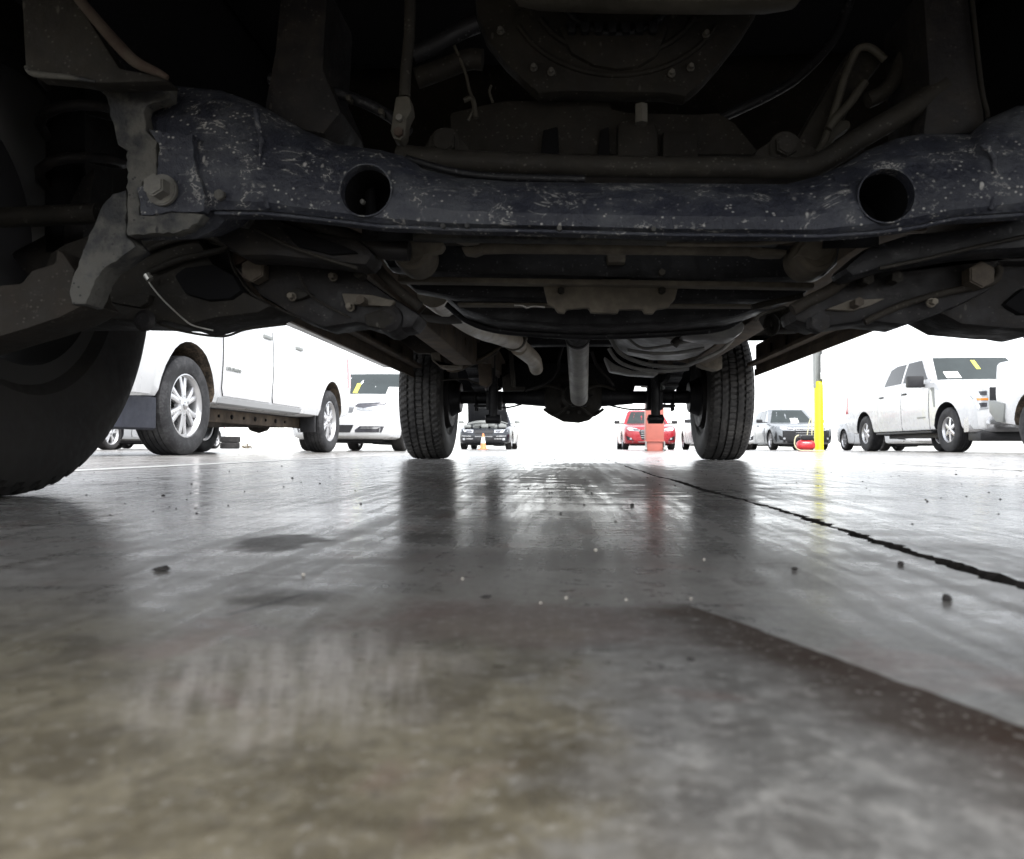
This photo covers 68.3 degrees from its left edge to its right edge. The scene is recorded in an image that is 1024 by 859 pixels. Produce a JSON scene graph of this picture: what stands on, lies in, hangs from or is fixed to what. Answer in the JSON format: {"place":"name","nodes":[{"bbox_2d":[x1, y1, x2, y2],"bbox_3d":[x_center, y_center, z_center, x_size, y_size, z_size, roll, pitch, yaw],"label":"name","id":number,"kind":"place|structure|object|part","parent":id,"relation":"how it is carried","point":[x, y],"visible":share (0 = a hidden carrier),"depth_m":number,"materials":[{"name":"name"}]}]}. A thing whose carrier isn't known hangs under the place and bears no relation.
{"place":"outdoors","nodes":[
{"label":"outdoors","id":0,"kind":"place"},
{"bbox_2d":[0,446,1023,858],"bbox_3d":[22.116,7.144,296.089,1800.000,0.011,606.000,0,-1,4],"label":"ground","id":1,"kind":"structure","parent":0,"point":[380,680],"depth_m":0.25,"materials":[{"name":"concrete"}]},
{"bbox_2d":[98,429,142,449],"bbox_3d":[-8.504,-0.292,16.091,2.240,1.439,4.716,0,-1,4],"label":"parked car","id":2,"kind":"object","parent":1,"relation":"on","point":[117,438],"visible":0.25,"depth_m":14.96,"materials":[{"name":"silver metal"}]},
{"bbox_3d":[-7.653,-0.143,15.817,0.100,0.610,1.170,0,-1,4],"label":"door","id":3,"kind":"part","parent":2,"relation":"part of","materials":[{"name":"silver metal"}]},
{"bbox_2d":[151,565,169,571],"bbox_3d":[-0.192,0.076,0.413,0.010,0.004,0.008,0,-1,4],"label":"pebble","id":4,"kind":"object","parent":1,"relation":"on","point":[164,568],"visible":1,"depth_m":0.41,"materials":[{"name":"grey stone"}]},
{"bbox_2d":[122,427,225,448],"bbox_3d":[-11.519,-0.073,25.680,2.240,1.439,4.716,0,-1,4],"label":"parked car","id":5,"kind":"object","parent":1,"relation":"on","point":[222,431],"visible":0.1,"depth_m":27.13,"materials":[{"name":"white paint"}]},
{"bbox_2d":[220,442,239,448],"bbox_3d":[-9.861,0.560,26.402,0.662,0.210,0.662,0,-1,4],"label":"spare tyre","id":6,"kind":"object","parent":1,"relation":"on","point":[227,445],"visible":1,"depth_m":26.13,"materials":[{"name":"rubber"}]},
{"bbox_2d":[220,436,240,442],"bbox_3d":[-9.840,0.348,26.405,0.662,0.210,0.662,1,-1,-19],"label":"spare tyre","id":7,"kind":"object","parent":6,"relation":"on","point":[234,439],"visible":0.98,"depth_m":26.14,"materials":[{"name":"rubber"}]},
{"bbox_2d":[112,325,350,454],"bbox_3d":[-3.295,-0.677,7.695,2.384,1.839,5.400,0,-1,4],"label":"pickup truck","id":8,"kind":"object","parent":1,"relation":"on","point":[190,393],"visible":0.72,"depth_m":6.83,"materials":[{"name":"white paint"}]},
{"bbox_3d":[-2.418,-0.624,6.931,0.060,0.700,1.070,0,-1,4],"label":"door","id":9,"kind":"part","parent":8,"relation":"part of","materials":[{"name":"white paint"}]},
{"bbox_3d":[-2.345,-0.601,7.903,0.060,0.700,0.840,0,-1,4],"label":"door","id":10,"kind":"part","parent":8,"relation":"part of","materials":[{"name":"white paint"}]},
{"bbox_2d":[75,454,402,470],"bbox_3d":[-1.080,0.195,5.543,0.090,0.001,7.105,0,-1,2],"label":"parking line","id":11,"kind":"object","parent":1,"relation":"on","point":[210,463],"depth_m":2.81,"materials":[{"name":"white paint"}]},
{"bbox_2d":[241,443,253,448],"bbox_3d":[-8.835,0.560,25.255,0.441,0.199,0.325,0,-1,-14],"label":"dry weed","id":12,"kind":"object","parent":1,"relation":"on","point":[245,447],"visible":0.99,"depth_m":25.22,"materials":[{"name":"brown plant"}]},
{"bbox_2d":[293,372,406,450],"bbox_3d":[-2.585,-0.352,14.388,2.240,1.509,4.714,0,-1,4],"label":"parked car","id":13,"kind":"object","parent":1,"relation":"on","point":[372,417],"visible":0.38,"depth_m":12.23,"materials":[{"name":"white paint"}]},
{"bbox_2d":[478,433,487,448],"bbox_3d":[-0.932,0.384,24.435,0.300,0.520,0.300,0,-1,4],"label":"traffic cone","id":14,"kind":"object","parent":1,"relation":"on","point":[483,444],"visible":0.84,"depth_m":24.37,"materials":[{"name":"orange plastic"}]},
{"bbox_2d":[458,404,519,448],"bbox_3d":[-0.784,-0.118,27.890,2.240,1.691,4.714,0,-1,4],"label":"parked car","id":15,"kind":"object","parent":1,"relation":"on","point":[504,432],"visible":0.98,"depth_m":25.92,"materials":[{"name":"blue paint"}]},
{"bbox_3d":[0.039,0.157,27.613,0.156,0.610,1.170,0,-1,4],"label":"door","id":16,"kind":"part","parent":15,"relation":"part of","materials":[{"name":"grey paint"}]},
{"bbox_2d":[0,0,1023,496],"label":"truck","id":17,"kind":"object","parent":1,"relation":"on","point":[574,210],"visible":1,"depth_m":0.89,"materials":[{"name":"grey paint"}]},
{"bbox_2d":[58,451,1021,523],"bbox_3d":[0.323,0.216,6.311,17.604,0.007,11.236,0,-1,4],"label":"grit","id":18,"kind":"object","parent":1,"relation":"on","point":[543,483],"visible":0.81,"depth_m":1.35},
{"bbox_2d":[614,410,676,449],"bbox_3d":[4.835,0.017,27.666,2.240,1.439,4.716,0,-1,4],"label":"parked car","id":19,"kind":"object","parent":1,"relation":"on","point":[630,430],"visible":0.77,"depth_m":25.84,"materials":[{"name":"red paint"}]},
{"bbox_3d":[3.951,0.165,27.521,0.100,0.610,1.170,0,-1,4],"label":"door","id":20,"kind":"part","parent":19,"relation":"part of","materials":[{"name":"red paint"}]},
{"bbox_2d":[644,404,665,450],"bbox_3d":[2.976,-0.060,15.808,0.430,1.020,0.420,0,-1,4],"label":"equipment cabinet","id":21,"kind":"object","parent":1,"relation":"on","point":[653,437],"visible":0.73,"depth_m":15.66,"materials":[{"name":"red metal"}]},
{"bbox_2d":[681,415,753,449],"bbox_3d":[7.049,-0.009,26.298,2.240,1.439,4.716,0,-1,4],"label":"parked car","id":22,"kind":"object","parent":1,"relation":"on","point":[686,438],"visible":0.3,"depth_m":26.49,"materials":[{"name":"white paint"}]},
{"bbox_3d":[6.377,0.163,27.149,0.374,0.610,0.810,0,-1,4],"label":"door","id":23,"kind":"part","parent":22,"relation":"part of","materials":[{"name":"white paint"}]},
{"bbox_3d":[6.166,0.138,26.153,0.100,0.610,1.170,0,-1,4],"label":"door","id":24,"kind":"part","parent":22,"relation":"part of","materials":[{"name":"white paint"}]},
{"bbox_2d":[751,409,831,449],"bbox_3d":[9.480,-0.005,26.216,2.240,1.439,4.716,0,-1,4],"label":"parked car","id":25,"kind":"object","parent":1,"relation":"on","point":[774,429],"visible":0.62,"depth_m":25.19,"materials":[{"name":"grey paint"}]},
{"bbox_3d":[8.808,0.167,27.068,0.374,0.610,0.810,0,-1,4],"label":"door","id":26,"kind":"part","parent":25,"relation":"part of","materials":[{"name":"grey paint"}]},
{"bbox_3d":[8.850,-0.411,27.144,0.201,0.430,0.820,0,-1,4],"label":"window","id":27,"kind":"part","parent":25,"relation":"part of","materials":[{"name":"grey glass"}]},
{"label":"door","id":28,"kind":"part","parent":25,"relation":"part of","materials":[{"name":"grey paint"}]},
{"bbox_3d":[8.785,-0.432,26.271,0.202,0.430,0.770,0,-1,4],"label":"window","id":29,"kind":"part","parent":25,"relation":"part of","materials":[{"name":"grey glass"}]},
{"bbox_2d":[794,415,824,450],"bbox_3d":[6.632,0.084,16.919,0.679,0.804,0.313,0,-1,4],"label":"air tank","id":30,"kind":"object","parent":1,"relation":"on","point":[805,443],"visible":0.93,"depth_m":16.88,"materials":[{"name":"red metal"}]},
{"bbox_2d":[813,350,823,449],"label":"steel column","id":31,"kind":"structure","parent":1,"relation":"on","point":[818,375],"depth_m":17.24,"materials":[{"name":"yellow metal"}]},
{"bbox_2d":[836,417,932,450],"bbox_3d":[11.313,-0.086,22.571,2.240,1.439,4.716,0,-1,4],"label":"parked car","id":32,"kind":"object","parent":1,"relation":"on","point":[846,439],"visible":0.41,"depth_m":22.79,"materials":[{"name":"white paint"}]},
{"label":"door","id":33,"kind":"part","parent":32,"relation":"part of","materials":[{"name":"white paint"}]},
{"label":"door","id":34,"kind":"part","parent":32,"relation":"part of","materials":[{"name":"white paint"}]},
{"bbox_2d":[846,356,1021,451],"bbox_3d":[9.188,-0.503,15.992,2.630,1.949,6.290,0,-1,4],"label":"pickup truck","id":35,"kind":"object","parent":1,"relation":"on","point":[942,402],"visible":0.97,"depth_m":14.84,"materials":[{"name":"white paint"}]},
{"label":"door","id":36,"kind":"part","parent":35,"relation":"part of","materials":[{"name":"white paint"}]},
{"bbox_3d":[8.332,-1.157,16.407,0.144,0.410,0.860,0,-1,4],"label":"window","id":37,"kind":"part","parent":35,"relation":"part of","materials":[{"name":"grey glass"}]},
{"bbox_3d":[8.257,-1.187,15.350,0.152,0.420,1.060,0,-1,4],"label":"window","id":38,"kind":"part","parent":35,"relation":"part of","materials":[{"name":"grey glass"}]},
{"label":"door","id":39,"kind":"part","parent":35,"relation":"part of","materials":[{"name":"white paint"}]},
{"bbox_2d":[941,594,951,601],"bbox_3d":[0.194,0.075,0.337,0.005,0.004,0.005,0,-1,4],"label":"pebble","id":40,"kind":"object","parent":1,"relation":"on","point":[946,597],"visible":1,"depth_m":0.34,"materials":[{"name":"grey stone"}]},
{"bbox_2d":[989,358,1023,443],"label":"pickup truck","id":41,"kind":"object","parent":1,"relation":"on","point":[1006,406],"visible":1,"depth_m":11.79,"materials":[{"name":"white paint"}]},
{"bbox_2d":[133,325,1023,448],"label":"sky","id":42,"kind":"structure","parent":0,"point":[863,362],"materials":[{"name":"white"}]}
]}

